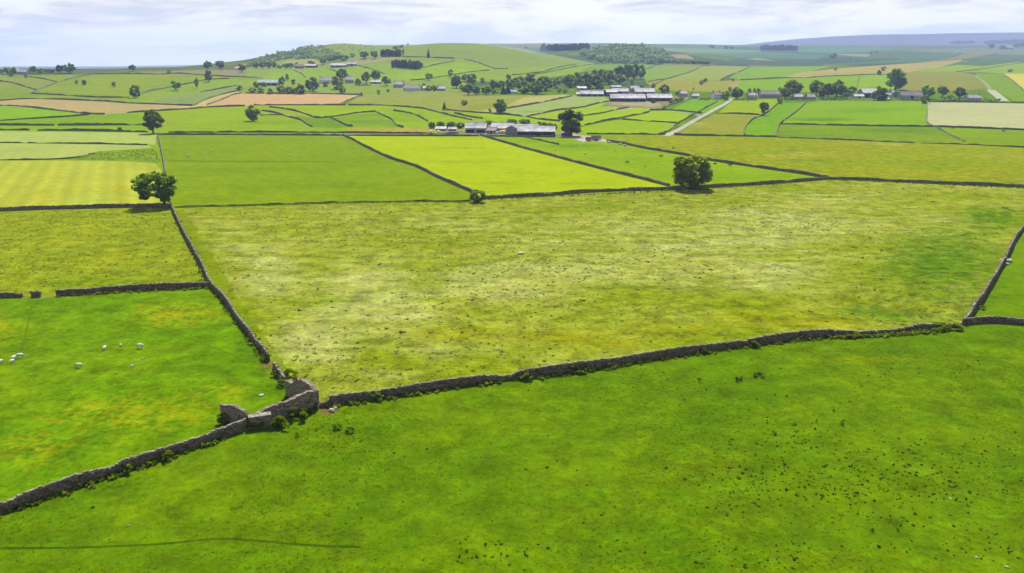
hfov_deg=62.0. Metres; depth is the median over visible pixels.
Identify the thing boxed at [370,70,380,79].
broadleaf tree
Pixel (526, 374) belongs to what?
nettle clump
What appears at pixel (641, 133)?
drystone wall
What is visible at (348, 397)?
drystone wall
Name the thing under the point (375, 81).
shed
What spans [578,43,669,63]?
woodland
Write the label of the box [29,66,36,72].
broadleaf tree
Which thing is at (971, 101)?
drystone wall
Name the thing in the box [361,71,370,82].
broadleaf tree
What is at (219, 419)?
nettle clump
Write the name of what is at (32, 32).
sky
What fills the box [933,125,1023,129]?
drystone wall
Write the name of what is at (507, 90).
conifer
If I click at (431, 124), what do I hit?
shrub
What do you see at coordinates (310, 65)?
shed
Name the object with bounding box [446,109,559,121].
drystone wall
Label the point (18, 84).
drystone wall
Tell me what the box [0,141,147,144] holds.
stone wall
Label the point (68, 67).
broadleaf tree
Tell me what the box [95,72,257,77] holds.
drystone wall
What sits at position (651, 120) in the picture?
drystone wall
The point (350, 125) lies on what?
drystone wall
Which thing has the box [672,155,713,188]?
sycamore tree
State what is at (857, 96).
shed
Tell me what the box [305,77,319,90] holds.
broadleaf tree
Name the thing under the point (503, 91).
conifer
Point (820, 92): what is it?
broadleaf tree
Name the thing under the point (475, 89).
broadleaf tree
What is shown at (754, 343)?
nettle clump
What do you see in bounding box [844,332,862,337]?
nettle clump
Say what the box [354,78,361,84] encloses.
shrub
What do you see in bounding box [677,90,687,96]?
cottage
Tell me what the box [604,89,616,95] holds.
barn
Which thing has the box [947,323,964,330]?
nettle clump
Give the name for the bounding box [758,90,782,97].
terrace
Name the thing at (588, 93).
barn
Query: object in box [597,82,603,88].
shrub
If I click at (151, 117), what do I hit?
broadleaf tree
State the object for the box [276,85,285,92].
shrub
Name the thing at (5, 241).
meadow grass
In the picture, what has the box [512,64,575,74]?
drystone wall
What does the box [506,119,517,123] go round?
shrub
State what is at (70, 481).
drystone wall
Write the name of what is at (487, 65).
drystone wall
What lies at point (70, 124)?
drystone wall
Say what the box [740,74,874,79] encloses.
drystone wall
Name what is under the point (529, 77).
broadleaf tree
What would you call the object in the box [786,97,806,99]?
hedge
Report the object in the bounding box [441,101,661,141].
farm yard
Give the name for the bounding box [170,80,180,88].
broadleaf tree
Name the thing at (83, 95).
drystone wall
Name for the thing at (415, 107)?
drystone wall
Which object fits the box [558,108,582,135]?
broadleaf tree
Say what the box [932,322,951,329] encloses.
nettle clump
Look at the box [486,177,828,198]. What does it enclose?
drystone wall
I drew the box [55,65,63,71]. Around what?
broadleaf tree
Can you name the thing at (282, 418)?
nettle clump
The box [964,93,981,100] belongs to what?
cottage
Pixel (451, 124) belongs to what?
shrub
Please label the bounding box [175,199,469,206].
wall
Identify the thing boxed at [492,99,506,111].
broadleaf tree
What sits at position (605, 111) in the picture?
drystone wall
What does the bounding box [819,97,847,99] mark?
hedge
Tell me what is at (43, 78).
drystone wall
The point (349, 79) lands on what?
house
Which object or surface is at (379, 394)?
nettle clump
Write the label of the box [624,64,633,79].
broadleaf tree
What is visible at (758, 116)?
drystone wall
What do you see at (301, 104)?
drystone wall
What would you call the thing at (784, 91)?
broadleaf tree
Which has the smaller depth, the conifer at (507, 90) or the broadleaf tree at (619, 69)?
the conifer at (507, 90)
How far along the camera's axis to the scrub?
1596.83 m
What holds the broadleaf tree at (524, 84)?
on the ground at (62, 416)
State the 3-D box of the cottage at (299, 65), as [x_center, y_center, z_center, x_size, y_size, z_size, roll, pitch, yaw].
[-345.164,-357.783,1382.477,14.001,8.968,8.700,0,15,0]
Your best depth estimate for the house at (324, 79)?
1106.90 m
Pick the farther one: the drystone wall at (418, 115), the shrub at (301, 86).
the shrub at (301, 86)
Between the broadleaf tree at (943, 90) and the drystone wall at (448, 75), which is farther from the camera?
the drystone wall at (448, 75)
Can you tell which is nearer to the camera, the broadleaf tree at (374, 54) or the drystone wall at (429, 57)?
the drystone wall at (429, 57)
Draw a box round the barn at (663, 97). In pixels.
[645,94,672,100]
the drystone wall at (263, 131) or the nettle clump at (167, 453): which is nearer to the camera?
the nettle clump at (167, 453)
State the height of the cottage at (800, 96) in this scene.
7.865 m
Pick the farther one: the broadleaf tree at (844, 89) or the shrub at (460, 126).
the broadleaf tree at (844, 89)
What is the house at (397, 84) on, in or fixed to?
on the ground at (62, 416)
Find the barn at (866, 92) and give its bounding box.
[858,88,878,97]
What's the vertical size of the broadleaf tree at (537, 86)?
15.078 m
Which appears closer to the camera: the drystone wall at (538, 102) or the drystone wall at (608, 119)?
the drystone wall at (608, 119)
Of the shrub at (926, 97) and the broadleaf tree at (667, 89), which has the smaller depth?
the shrub at (926, 97)
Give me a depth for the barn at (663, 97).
843.05 m
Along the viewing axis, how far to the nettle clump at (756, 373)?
125.20 m
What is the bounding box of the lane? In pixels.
[154,75,1008,135]
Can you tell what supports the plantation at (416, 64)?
on the ground at (62, 416)
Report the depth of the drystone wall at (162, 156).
411.21 m
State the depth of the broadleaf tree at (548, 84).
992.97 m
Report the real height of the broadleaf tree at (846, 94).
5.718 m
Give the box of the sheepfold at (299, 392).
[219,377,319,429]
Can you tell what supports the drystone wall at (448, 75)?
on the ground at (62, 416)
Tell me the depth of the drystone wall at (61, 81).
1061.78 m
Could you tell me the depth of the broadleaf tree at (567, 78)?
1044.21 m
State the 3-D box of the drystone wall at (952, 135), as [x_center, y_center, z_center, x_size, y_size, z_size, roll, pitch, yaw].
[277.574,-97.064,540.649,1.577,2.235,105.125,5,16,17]
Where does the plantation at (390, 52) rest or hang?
on the ground at (62, 416)
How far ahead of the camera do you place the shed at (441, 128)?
567.36 m
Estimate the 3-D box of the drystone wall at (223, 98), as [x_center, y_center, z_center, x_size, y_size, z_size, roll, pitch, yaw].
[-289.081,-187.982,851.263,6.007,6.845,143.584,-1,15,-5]
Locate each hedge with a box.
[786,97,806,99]
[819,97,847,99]
[943,97,961,99]
[979,98,1000,101]
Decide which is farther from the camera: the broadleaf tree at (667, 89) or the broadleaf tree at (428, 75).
the broadleaf tree at (428, 75)
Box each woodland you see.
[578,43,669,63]
[657,59,709,63]
[949,40,974,43]
[983,39,1023,43]
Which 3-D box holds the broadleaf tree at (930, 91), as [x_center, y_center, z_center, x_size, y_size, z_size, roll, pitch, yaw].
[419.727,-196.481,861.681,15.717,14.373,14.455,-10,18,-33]
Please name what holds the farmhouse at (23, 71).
on the ground at (62, 416)
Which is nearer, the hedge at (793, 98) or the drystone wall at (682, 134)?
the drystone wall at (682, 134)
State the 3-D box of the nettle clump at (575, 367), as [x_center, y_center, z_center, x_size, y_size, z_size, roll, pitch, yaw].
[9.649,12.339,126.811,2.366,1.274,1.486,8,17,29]
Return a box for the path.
[0,255,942,548]
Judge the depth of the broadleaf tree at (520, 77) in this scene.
1073.31 m
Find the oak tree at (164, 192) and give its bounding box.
[130,170,177,202]
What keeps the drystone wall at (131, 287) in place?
on the ground at (62, 416)
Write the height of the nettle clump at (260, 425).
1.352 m
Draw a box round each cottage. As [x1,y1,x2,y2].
[294,63,303,67]
[420,85,427,90]
[437,85,445,90]
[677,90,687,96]
[690,92,699,97]
[793,93,803,99]
[804,93,815,99]
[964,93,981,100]
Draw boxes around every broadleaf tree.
[3,67,9,73]
[9,67,16,73]
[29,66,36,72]
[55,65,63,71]
[63,63,76,72]
[127,64,136,71]
[129,85,140,97]
[142,110,164,132]
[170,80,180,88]
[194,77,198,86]
[203,60,212,68]
[204,69,211,81]
[215,61,224,68]
[237,64,245,71]
[244,104,260,120]
[252,62,259,68]
[259,62,265,67]
[266,62,272,68]
[279,76,284,83]
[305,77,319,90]
[331,76,343,88]
[333,54,339,61]
[336,68,347,79]
[359,51,369,58]
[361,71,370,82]
[370,51,377,58]
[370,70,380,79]
[381,75,391,85]
[425,73,432,79]
[451,75,461,87]
[462,84,472,94]
[467,74,476,83]
[471,85,480,94]
[481,85,491,94]
[489,80,498,88]
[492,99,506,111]
[496,80,504,88]
[505,79,515,88]
[514,75,524,82]
[516,81,532,93]
[524,73,535,82]
[529,80,544,93]
[536,76,552,90]
[551,77,560,87]
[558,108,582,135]
[562,74,577,87]
[571,72,582,79]
[576,72,592,86]
[590,73,604,87]
[598,69,608,77]
[601,70,614,83]
[613,74,626,84]
[614,65,626,78]
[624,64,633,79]
[630,63,639,79]
[639,64,645,78]
[659,84,669,92]
[721,91,729,99]
[730,86,743,98]
[759,102,768,114]
[780,87,791,98]
[784,80,803,95]
[809,80,824,95]
[817,85,828,97]
[822,83,837,97]
[831,79,845,96]
[837,84,848,96]
[842,93,850,96]
[847,86,856,93]
[885,68,907,89]
[921,85,935,96]
[937,86,949,96]
[953,87,966,97]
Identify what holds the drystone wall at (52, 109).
on the ground at (62, 416)
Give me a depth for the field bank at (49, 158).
405.19 m
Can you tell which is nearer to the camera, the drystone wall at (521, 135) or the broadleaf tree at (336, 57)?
the drystone wall at (521, 135)
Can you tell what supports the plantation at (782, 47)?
on the ground at (62, 416)
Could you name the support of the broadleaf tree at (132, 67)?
on the ground at (62, 416)
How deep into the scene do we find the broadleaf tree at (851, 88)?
911.17 m
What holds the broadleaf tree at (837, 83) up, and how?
on the ground at (62, 416)
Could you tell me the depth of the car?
530.50 m
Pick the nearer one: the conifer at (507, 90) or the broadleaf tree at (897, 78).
the conifer at (507, 90)
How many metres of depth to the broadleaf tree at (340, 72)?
1162.78 m
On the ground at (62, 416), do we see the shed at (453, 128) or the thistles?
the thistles
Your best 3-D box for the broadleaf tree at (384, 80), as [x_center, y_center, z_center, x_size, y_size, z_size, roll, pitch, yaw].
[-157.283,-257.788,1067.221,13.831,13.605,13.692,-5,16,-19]
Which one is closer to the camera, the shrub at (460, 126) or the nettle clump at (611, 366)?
the nettle clump at (611, 366)
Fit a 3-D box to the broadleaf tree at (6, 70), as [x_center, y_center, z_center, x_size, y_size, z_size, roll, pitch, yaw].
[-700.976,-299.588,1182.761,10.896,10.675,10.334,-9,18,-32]
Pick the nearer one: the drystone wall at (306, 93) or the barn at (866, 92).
the barn at (866, 92)
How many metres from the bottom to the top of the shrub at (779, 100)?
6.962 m
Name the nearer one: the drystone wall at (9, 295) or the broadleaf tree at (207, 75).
the drystone wall at (9, 295)
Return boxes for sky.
[0,0,1023,65]
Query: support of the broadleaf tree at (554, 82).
on the ground at (62, 416)
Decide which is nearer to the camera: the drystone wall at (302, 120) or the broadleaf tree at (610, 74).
the drystone wall at (302, 120)
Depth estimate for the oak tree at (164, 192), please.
269.21 m
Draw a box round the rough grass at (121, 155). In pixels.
[78,150,159,160]
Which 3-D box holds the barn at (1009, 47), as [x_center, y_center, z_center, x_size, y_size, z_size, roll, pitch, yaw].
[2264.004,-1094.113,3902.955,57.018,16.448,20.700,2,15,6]
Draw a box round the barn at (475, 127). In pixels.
[465,122,488,132]
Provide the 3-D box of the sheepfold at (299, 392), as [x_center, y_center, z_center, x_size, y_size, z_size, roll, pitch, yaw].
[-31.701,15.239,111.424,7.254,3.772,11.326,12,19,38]
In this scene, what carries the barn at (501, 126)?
on the farm yard at (582, 137)
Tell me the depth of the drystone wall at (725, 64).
1868.93 m
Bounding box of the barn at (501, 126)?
[491,122,514,130]
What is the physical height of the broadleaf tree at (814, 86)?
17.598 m
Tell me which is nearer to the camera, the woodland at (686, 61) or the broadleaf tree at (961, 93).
the broadleaf tree at (961, 93)
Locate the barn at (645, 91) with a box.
[633,88,654,94]
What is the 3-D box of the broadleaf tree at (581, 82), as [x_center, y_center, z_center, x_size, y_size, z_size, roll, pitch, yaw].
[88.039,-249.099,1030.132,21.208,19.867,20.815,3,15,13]
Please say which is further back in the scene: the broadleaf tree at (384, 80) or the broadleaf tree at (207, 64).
the broadleaf tree at (207, 64)
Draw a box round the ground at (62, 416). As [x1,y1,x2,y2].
[0,32,1023,572]
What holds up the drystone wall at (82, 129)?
on the ground at (62, 416)
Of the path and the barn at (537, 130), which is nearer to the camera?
the path
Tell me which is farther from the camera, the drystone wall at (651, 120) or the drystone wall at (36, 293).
the drystone wall at (651, 120)
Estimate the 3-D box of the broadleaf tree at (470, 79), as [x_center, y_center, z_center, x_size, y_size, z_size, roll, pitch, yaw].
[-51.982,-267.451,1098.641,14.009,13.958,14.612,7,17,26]
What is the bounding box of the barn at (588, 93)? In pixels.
[580,90,603,96]
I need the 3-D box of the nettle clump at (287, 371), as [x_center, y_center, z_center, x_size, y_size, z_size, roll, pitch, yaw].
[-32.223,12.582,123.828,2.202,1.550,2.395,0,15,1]
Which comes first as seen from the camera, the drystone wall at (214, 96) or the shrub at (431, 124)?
the shrub at (431, 124)
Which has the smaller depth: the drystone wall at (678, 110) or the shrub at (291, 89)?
the drystone wall at (678, 110)
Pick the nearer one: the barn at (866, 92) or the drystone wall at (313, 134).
the drystone wall at (313, 134)
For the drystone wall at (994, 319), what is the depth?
150.17 m
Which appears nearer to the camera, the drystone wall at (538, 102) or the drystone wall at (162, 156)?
the drystone wall at (162, 156)
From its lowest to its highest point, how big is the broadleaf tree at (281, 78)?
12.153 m
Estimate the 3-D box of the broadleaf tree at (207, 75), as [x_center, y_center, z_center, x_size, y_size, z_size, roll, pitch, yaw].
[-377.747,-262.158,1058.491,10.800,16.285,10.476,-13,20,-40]
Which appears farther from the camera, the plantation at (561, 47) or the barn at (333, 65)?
the plantation at (561, 47)
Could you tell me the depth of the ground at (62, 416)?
155.22 m
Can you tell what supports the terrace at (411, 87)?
on the ground at (62, 416)
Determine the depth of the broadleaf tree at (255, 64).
1368.35 m
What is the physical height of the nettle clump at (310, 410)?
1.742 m
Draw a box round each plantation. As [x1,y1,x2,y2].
[380,49,403,56]
[391,59,422,68]
[540,43,589,50]
[760,44,797,50]
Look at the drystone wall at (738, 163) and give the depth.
382.47 m
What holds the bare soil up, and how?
on the ground at (62, 416)
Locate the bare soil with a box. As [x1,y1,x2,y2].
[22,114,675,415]
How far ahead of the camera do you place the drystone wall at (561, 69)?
1399.86 m
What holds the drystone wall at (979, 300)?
on the ground at (62, 416)
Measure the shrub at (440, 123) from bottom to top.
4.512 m
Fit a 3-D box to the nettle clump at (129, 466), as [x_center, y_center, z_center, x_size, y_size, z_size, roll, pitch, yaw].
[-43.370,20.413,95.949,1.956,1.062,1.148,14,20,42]
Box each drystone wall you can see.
[0,80,36,89]
[0,98,192,105]
[0,104,104,114]
[0,113,88,120]
[0,123,54,125]
[0,128,29,129]
[0,202,169,210]
[0,292,22,297]
[0,418,245,514]
[29,76,57,81]
[29,290,41,297]
[31,73,94,92]
[32,92,129,97]
[37,128,147,131]
[54,281,209,295]
[58,123,141,125]
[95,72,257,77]
[127,105,244,112]
[142,78,229,92]
[158,135,169,201]
[159,132,478,135]
[169,130,458,133]
[169,202,269,359]
[194,90,236,105]
[201,84,236,91]
[207,92,240,104]
[246,92,359,94]
[254,104,345,104]
[262,109,312,126]
[269,106,375,117]
[272,362,285,382]
[320,399,329,407]
[328,328,833,405]
[330,116,352,126]
[342,133,477,193]
[348,103,471,119]
[376,111,403,127]
[393,109,427,121]
[402,56,454,58]
[410,69,488,79]
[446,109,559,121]
[454,112,482,118]
[465,59,507,68]
[480,134,669,185]
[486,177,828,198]
[488,135,553,136]
[506,95,571,108]
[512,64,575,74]
[524,136,558,144]
[525,100,607,116]
[534,63,596,74]
[582,106,628,115]
[584,109,649,125]
[587,132,664,134]
[606,139,828,176]
[622,118,679,123]
[650,109,701,112]
[660,100,717,132]
[674,133,776,136]
[702,64,745,65]
[723,112,759,114]
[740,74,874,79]
[743,103,777,134]
[776,102,806,136]
[778,136,1023,147]
[781,123,931,126]
[829,176,1023,186]
[832,322,961,335]
[928,100,1023,102]
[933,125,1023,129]
[936,126,965,141]
[956,62,1023,71]
[962,223,1023,324]
[966,315,1023,324]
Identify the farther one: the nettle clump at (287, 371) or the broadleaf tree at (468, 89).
the broadleaf tree at (468, 89)
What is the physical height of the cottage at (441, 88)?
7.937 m
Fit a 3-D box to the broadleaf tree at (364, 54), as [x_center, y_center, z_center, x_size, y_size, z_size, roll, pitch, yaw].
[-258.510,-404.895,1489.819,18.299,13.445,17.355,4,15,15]
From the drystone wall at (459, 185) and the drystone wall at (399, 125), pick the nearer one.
the drystone wall at (459, 185)
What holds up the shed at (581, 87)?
on the ground at (62, 416)
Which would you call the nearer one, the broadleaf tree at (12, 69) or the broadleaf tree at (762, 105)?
the broadleaf tree at (762, 105)
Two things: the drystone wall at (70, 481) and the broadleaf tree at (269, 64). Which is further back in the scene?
the broadleaf tree at (269, 64)
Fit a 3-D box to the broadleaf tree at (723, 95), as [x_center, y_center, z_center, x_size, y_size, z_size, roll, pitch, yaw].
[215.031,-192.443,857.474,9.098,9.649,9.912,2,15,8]
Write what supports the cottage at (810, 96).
on the ground at (62, 416)
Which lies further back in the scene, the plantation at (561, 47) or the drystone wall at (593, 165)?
the plantation at (561, 47)
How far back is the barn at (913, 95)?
847.63 m
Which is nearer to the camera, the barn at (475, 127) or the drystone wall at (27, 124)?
the barn at (475, 127)
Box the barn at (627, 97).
[609,94,645,101]
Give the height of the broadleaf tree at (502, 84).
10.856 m
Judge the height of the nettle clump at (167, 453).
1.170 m
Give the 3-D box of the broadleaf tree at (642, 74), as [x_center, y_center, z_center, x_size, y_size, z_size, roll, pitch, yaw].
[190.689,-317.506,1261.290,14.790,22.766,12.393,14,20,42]
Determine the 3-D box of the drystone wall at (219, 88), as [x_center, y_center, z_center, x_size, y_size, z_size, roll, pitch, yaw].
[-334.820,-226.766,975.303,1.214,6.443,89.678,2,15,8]
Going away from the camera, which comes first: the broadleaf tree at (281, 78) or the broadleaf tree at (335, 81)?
the broadleaf tree at (335, 81)
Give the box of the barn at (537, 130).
[517,125,555,136]
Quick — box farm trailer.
[591,135,601,140]
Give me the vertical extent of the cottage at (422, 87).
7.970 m
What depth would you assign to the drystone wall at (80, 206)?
269.00 m
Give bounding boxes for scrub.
[245,44,347,66]
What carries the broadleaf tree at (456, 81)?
on the ground at (62, 416)
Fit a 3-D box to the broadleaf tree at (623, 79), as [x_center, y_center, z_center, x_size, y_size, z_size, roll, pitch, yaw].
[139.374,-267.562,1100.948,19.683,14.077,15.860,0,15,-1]
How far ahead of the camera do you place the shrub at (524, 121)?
619.46 m
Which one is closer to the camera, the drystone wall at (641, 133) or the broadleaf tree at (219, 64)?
the drystone wall at (641, 133)
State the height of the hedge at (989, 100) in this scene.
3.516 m
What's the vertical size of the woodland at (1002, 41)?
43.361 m
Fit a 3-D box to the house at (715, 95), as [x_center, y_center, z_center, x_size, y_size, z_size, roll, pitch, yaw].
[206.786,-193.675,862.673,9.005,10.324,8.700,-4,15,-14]
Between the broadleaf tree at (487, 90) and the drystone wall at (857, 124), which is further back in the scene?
the broadleaf tree at (487, 90)
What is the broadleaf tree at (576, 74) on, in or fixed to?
on the ground at (62, 416)
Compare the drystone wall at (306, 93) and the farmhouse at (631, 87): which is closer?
the drystone wall at (306, 93)
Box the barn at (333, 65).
[330,63,346,67]
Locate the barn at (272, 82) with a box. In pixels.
[257,79,279,85]
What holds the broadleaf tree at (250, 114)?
on the ground at (62, 416)
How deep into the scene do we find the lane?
712.49 m
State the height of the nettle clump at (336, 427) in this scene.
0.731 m
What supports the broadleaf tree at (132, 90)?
on the ground at (62, 416)
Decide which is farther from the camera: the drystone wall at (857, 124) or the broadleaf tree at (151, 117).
the drystone wall at (857, 124)
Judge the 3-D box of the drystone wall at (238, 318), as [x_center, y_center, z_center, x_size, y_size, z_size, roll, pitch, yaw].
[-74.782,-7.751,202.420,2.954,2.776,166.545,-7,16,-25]
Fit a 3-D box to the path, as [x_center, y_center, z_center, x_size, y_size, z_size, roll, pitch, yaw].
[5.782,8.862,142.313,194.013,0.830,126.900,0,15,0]
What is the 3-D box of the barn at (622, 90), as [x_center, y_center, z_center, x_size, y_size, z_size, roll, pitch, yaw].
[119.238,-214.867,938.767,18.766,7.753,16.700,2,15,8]
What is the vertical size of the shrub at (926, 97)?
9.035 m
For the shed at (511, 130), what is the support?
on the farm yard at (582, 137)
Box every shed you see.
[304,64,317,67]
[370,80,381,83]
[435,126,447,130]
[448,126,456,130]
[486,127,497,133]
[505,124,516,134]
[577,86,586,89]
[610,85,621,87]
[851,94,864,98]
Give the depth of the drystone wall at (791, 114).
666.19 m
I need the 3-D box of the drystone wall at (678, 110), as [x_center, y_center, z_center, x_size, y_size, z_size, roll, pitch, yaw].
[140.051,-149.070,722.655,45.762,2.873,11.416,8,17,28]
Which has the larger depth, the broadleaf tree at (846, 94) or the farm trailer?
the broadleaf tree at (846, 94)
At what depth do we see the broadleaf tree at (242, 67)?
1262.14 m
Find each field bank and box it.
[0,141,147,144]
[0,152,94,159]
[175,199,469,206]
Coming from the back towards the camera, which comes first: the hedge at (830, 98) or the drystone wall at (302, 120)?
the hedge at (830, 98)
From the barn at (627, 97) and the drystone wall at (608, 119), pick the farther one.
the barn at (627, 97)
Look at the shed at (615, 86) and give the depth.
1035.64 m
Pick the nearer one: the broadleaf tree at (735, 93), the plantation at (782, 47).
the broadleaf tree at (735, 93)
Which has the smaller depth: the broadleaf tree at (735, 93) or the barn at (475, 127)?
the barn at (475, 127)
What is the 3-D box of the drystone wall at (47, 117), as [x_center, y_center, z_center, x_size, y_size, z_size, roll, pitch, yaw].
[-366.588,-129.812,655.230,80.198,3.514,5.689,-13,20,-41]
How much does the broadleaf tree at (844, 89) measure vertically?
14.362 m
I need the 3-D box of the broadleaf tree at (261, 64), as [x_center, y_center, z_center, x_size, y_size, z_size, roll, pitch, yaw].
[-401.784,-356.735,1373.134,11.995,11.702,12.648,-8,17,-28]
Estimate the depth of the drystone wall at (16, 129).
569.36 m
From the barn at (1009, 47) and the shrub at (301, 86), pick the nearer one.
the shrub at (301, 86)
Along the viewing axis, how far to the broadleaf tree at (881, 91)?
847.11 m
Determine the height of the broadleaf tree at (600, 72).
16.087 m
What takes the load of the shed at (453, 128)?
on the farm yard at (582, 137)
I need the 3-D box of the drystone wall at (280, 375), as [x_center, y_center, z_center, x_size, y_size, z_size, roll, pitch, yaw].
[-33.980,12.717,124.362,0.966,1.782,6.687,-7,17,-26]
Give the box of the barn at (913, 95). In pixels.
[897,91,923,99]
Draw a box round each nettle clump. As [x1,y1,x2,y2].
[120,463,132,472]
[162,450,173,460]
[216,413,229,424]
[246,419,263,427]
[268,417,282,427]
[271,415,289,428]
[275,379,285,385]
[283,368,298,377]
[287,406,307,420]
[306,400,317,412]
[333,423,341,428]
[345,426,353,431]
[370,391,383,400]
[520,372,532,380]
[569,365,582,372]
[602,362,618,368]
[700,347,708,353]
[745,340,760,346]
[753,371,765,376]
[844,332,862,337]
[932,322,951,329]
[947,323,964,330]
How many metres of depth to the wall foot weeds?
136.48 m
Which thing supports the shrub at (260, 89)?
on the ground at (62, 416)
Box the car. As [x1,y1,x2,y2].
[561,131,569,135]
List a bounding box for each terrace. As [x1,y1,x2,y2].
[403,84,419,90]
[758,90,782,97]
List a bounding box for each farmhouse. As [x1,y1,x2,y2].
[17,68,31,73]
[628,84,639,91]
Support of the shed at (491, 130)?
on the farm yard at (582, 137)
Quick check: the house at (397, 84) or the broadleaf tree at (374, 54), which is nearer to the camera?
the house at (397, 84)
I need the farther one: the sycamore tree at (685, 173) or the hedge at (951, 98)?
the hedge at (951, 98)
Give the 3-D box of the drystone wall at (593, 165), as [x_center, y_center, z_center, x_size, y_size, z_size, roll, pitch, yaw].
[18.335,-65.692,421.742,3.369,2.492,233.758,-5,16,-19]
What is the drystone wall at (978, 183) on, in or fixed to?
on the ground at (62, 416)
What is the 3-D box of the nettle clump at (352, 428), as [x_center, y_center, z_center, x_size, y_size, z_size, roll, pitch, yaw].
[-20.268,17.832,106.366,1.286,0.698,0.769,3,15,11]
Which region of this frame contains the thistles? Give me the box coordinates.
[91,360,1023,572]
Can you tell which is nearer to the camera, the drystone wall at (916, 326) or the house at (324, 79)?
the drystone wall at (916, 326)
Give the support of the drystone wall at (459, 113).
on the ground at (62, 416)
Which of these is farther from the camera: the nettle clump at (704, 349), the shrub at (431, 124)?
the shrub at (431, 124)
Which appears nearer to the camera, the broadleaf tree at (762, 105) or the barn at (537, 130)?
the barn at (537, 130)
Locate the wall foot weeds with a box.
[0,179,1023,517]
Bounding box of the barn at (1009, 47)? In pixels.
[999,46,1013,48]
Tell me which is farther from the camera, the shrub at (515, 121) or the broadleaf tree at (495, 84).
the broadleaf tree at (495, 84)
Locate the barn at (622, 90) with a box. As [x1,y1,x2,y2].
[612,88,628,93]
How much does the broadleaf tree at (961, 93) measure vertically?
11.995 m
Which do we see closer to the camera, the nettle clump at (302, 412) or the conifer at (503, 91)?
the nettle clump at (302, 412)
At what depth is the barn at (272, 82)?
1033.64 m
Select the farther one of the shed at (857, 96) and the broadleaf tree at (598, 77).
the broadleaf tree at (598, 77)
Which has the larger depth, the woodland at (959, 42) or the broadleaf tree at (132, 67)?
the woodland at (959, 42)
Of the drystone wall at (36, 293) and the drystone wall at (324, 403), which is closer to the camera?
the drystone wall at (324, 403)
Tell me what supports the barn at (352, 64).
on the ground at (62, 416)
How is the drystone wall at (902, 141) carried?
on the ground at (62, 416)
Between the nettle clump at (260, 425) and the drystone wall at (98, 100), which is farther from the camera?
the drystone wall at (98, 100)
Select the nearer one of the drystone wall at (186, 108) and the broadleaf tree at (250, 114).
the broadleaf tree at (250, 114)
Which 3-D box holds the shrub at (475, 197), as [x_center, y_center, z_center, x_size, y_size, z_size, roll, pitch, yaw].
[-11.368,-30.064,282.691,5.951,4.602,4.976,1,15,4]
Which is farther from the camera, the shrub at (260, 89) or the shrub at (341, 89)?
the shrub at (341, 89)
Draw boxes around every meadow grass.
[0,208,200,293]
[177,181,1023,399]
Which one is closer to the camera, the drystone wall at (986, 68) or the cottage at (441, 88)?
the cottage at (441, 88)
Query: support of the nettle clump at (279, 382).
on the ground at (62, 416)
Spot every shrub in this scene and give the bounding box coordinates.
[257,87,264,92]
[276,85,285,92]
[286,86,295,93]
[295,83,305,93]
[338,84,345,92]
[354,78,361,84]
[427,121,435,127]
[436,121,444,125]
[446,121,456,126]
[456,122,464,127]
[469,189,485,202]
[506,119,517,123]
[518,119,530,123]
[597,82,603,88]
[777,97,782,103]
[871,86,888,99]
[920,94,929,102]
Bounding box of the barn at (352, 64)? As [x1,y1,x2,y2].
[347,62,357,66]
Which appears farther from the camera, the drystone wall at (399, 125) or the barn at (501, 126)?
the drystone wall at (399, 125)
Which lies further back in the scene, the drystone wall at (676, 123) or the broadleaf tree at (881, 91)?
the broadleaf tree at (881, 91)
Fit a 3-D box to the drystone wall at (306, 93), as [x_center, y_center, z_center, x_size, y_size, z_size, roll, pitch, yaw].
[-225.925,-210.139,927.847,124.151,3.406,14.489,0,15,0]
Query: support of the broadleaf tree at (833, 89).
on the ground at (62, 416)
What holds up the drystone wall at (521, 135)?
on the ground at (62, 416)
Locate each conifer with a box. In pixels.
[500,86,506,93]
[505,85,510,93]
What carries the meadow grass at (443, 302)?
on the ground at (62, 416)
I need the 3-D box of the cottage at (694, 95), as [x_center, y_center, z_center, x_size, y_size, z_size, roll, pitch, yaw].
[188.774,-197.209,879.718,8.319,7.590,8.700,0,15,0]
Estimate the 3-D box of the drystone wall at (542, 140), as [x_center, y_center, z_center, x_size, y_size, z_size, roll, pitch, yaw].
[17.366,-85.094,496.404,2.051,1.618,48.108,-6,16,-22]
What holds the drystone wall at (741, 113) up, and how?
on the ground at (62, 416)
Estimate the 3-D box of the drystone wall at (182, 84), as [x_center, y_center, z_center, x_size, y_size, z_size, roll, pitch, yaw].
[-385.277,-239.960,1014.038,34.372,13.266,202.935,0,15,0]
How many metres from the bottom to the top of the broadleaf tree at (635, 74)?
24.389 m
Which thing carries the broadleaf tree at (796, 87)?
on the ground at (62, 416)
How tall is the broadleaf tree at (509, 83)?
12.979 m
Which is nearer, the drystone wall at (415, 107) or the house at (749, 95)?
the drystone wall at (415, 107)
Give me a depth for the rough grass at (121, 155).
418.86 m
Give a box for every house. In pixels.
[319,76,332,83]
[345,75,353,82]
[393,80,404,87]
[710,90,721,99]
[746,91,757,99]
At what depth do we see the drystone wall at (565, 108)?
742.82 m
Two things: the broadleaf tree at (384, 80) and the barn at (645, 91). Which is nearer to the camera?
the barn at (645, 91)

